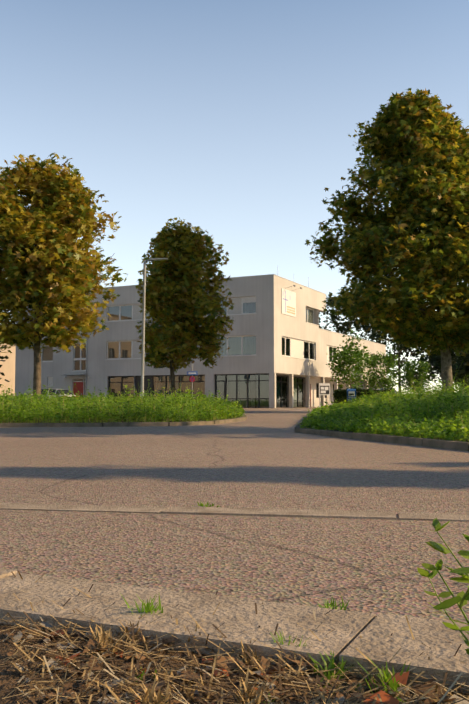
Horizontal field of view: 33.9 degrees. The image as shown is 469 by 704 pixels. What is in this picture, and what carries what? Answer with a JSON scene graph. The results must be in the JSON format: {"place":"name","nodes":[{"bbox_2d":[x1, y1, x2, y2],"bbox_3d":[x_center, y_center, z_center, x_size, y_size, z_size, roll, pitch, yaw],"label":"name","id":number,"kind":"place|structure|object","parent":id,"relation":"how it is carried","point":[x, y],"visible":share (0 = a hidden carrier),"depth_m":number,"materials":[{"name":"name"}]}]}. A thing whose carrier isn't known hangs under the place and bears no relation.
{"place":"outdoors","nodes":[
{"label":"outdoors","id":0,"kind":"place"},
{"bbox_2d":[0,342,15,395],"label":"building","id":1,"kind":"structure","parent":0,"point":[7,368],"depth_m":91.46,"materials":[{"name":"paint"}]},
{"bbox_2d":[0,153,128,396],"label":"tree","id":2,"kind":"object","parent":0,"point":[59,211],"depth_m":28.82,"materials":[{"name":"green plant"}]},
{"bbox_2d":[2,416,240,422],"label":"island soil","id":3,"kind":"structure","parent":0,"point":[105,421],"depth_m":16.63,"materials":[{"name":"brown soil"}]},
{"bbox_2d":[0,377,244,422],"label":"weeds","id":4,"kind":"object","parent":3,"relation":"in","point":[45,408],"visible":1,"depth_m":16.39,"materials":[{"name":"plant"}]},
{"bbox_2d":[140,258,167,397],"bbox_3d":[-3.370,-0.674,31.980,1.141,6.491,0.260,0,-4,-1],"label":"street lamp","id":5,"kind":"object","parent":3,"relation":"on","point":[143,324],"visible":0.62,"depth_m":31.96,"materials":[{"name":"grey metal"}]},
{"bbox_2d":[135,217,234,396],"bbox_3d":[-2.530,-1.833,39.291,5.139,9.756,5.663,0,-4,-1],"label":"tree","id":6,"kind":"object","parent":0,"point":[168,297],"depth_m":38.08,"materials":[{"name":"green plant"}]},
{"bbox_2d":[0,407,468,622],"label":"road asphalt","id":7,"kind":"structure","parent":0,"point":[266,458],"depth_m":3.36,"materials":[{"name":"grey asphalt"}]},
{"bbox_2d":[0,345,9,386],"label":"tree","id":8,"kind":"object","parent":7,"relation":"on","point":[5,357],"visible":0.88,"depth_m":77.96,"materials":[{"name":"green plant"}]},
{"bbox_2d":[30,389,75,397],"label":"white car","id":9,"kind":"object","parent":7,"relation":"on","point":[56,391],"visible":0.04,"depth_m":56.12,"materials":[{"name":"white metal"}]},
{"bbox_2d":[0,414,246,426],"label":"island kerb","id":10,"kind":"structure","parent":7,"relation":"on","point":[130,424],"depth_m":14.96,"materials":[{"name":"grey concrete"}]},
{"bbox_2d":[187,363,197,393],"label":"traffic sign","id":11,"kind":"object","parent":7,"relation":"on","point":[192,378],"visible":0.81,"depth_m":56.84,"materials":[{"name":"metal"}]},
{"bbox_2d":[15,274,385,407],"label":"building","id":12,"kind":"structure","parent":7,"relation":"on","point":[279,342],"depth_m":64.58,"materials":[{"name":"paint"}]},
{"bbox_2d":[0,503,468,521],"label":"gutter strip","id":13,"kind":"object","parent":7,"relation":"on","point":[383,515],"visible":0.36,"depth_m":3.30,"materials":[{"name":"concrete"}]},
{"bbox_2d":[80,501,421,703],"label":"verge tufts","id":14,"kind":"object","parent":7,"relation":"on","point":[102,638],"visible":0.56,"depth_m":1.37,"materials":[{"name":"plant"}]},
{"bbox_2d":[319,383,329,406],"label":"info board","id":15,"kind":"object","parent":7,"relation":"on","point":[324,388],"visible":0.96,"depth_m":62.01,"materials":[{"name":"white metal"}]},
{"bbox_2d":[325,329,374,387],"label":"small tree","id":16,"kind":"object","parent":7,"relation":"on","point":[345,356],"depth_m":64.69,"materials":[{"name":"green plant"}]},
{"bbox_2d":[319,292,407,371],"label":"tree","id":17,"kind":"object","parent":7,"relation":"on","point":[342,329],"depth_m":127.37,"materials":[{"name":"green plant"}]},
{"bbox_2d":[359,351,401,388],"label":"small tree","id":18,"kind":"object","parent":7,"relation":"on","point":[387,362],"depth_m":77.72,"materials":[{"name":"green plant"}]},
{"bbox_2d":[295,422,468,450],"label":"island kerb","id":19,"kind":"structure","parent":7,"relation":"on","point":[445,444],"depth_m":8.93,"materials":[{"name":"grey concrete"}]},
{"bbox_2d":[354,300,441,391],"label":"tree","id":20,"kind":"object","parent":7,"relation":"on","point":[394,347],"depth_m":118.04,"materials":[{"name":"green plant"}]},
{"bbox_2d":[396,359,431,390],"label":"small tree","id":21,"kind":"object","parent":7,"relation":"on","point":[408,375],"depth_m":92.03,"materials":[{"name":"green plant"}]},
{"bbox_2d":[415,344,462,379],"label":"tree","id":22,"kind":"object","parent":7,"relation":"on","point":[432,358],"visible":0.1,"depth_m":101.06,"materials":[{"name":"green plant"}]},
{"bbox_2d":[440,349,468,390],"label":"tree","id":23,"kind":"object","parent":7,"relation":"on","point":[463,364],"depth_m":84.25,"materials":[{"name":"green plant"}]},
{"bbox_2d":[0,571,468,703],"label":"dirt verge","id":24,"kind":"object","parent":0,"point":[7,687],"depth_m":1.39,"materials":[{"name":"plant"}]},
{"bbox_2d":[6,622,468,703],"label":"verge litter flakes","id":25,"kind":"object","parent":24,"relation":"on","point":[386,698],"visible":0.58,"depth_m":1.36,"materials":[{"name":"brown plant"}]},
{"bbox_2d":[417,518,468,654],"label":"weed","id":26,"kind":"object","parent":24,"relation":"on","point":[461,598],"visible":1,"depth_m":1.03,"materials":[{"name":"green plant"}]},
{"bbox_2d":[0,0,468,393],"label":"sky","id":27,"kind":"structure","parent":0,"point":[233,120],"materials":[{"name":"blue"}]},
{"bbox_2d":[305,87,468,389],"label":"tree","id":28,"kind":"object","parent":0,"point":[427,193],"depth_m":33.36,"materials":[{"name":"green plant"}]},
{"bbox_2d":[305,427,468,441],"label":"island soil","id":29,"kind":"structure","parent":0,"point":[396,435],"depth_m":9.84,"materials":[{"name":"brown soil"}]},
{"bbox_2d":[347,389,355,401],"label":"sign","id":30,"kind":"object","parent":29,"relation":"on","point":[350,391],"visible":0.62,"depth_m":41.85,"materials":[{"name":"blue metal"}]},
{"bbox_2d":[299,356,468,441],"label":"weeds","id":31,"kind":"object","parent":29,"relation":"on","point":[443,413],"visible":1,"depth_m":11.53,"materials":[{"name":"plant"}]},
{"label":"ground","id":32,"kind":"structure","parent":0,"visible":0},
{"bbox_2d":[0,568,468,692],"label":"kerb","id":33,"kind":"structure","parent":32,"relation":"on","point":[373,644],"depth_m":1.62,"materials":[{"name":"concrete"}]},
{"bbox_2d":[333,387,394,403],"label":"hedge","id":34,"kind":"object","parent":32,"relation":"on","point":[337,392],"depth_m":50.11,"materials":[{"name":"green plant"}]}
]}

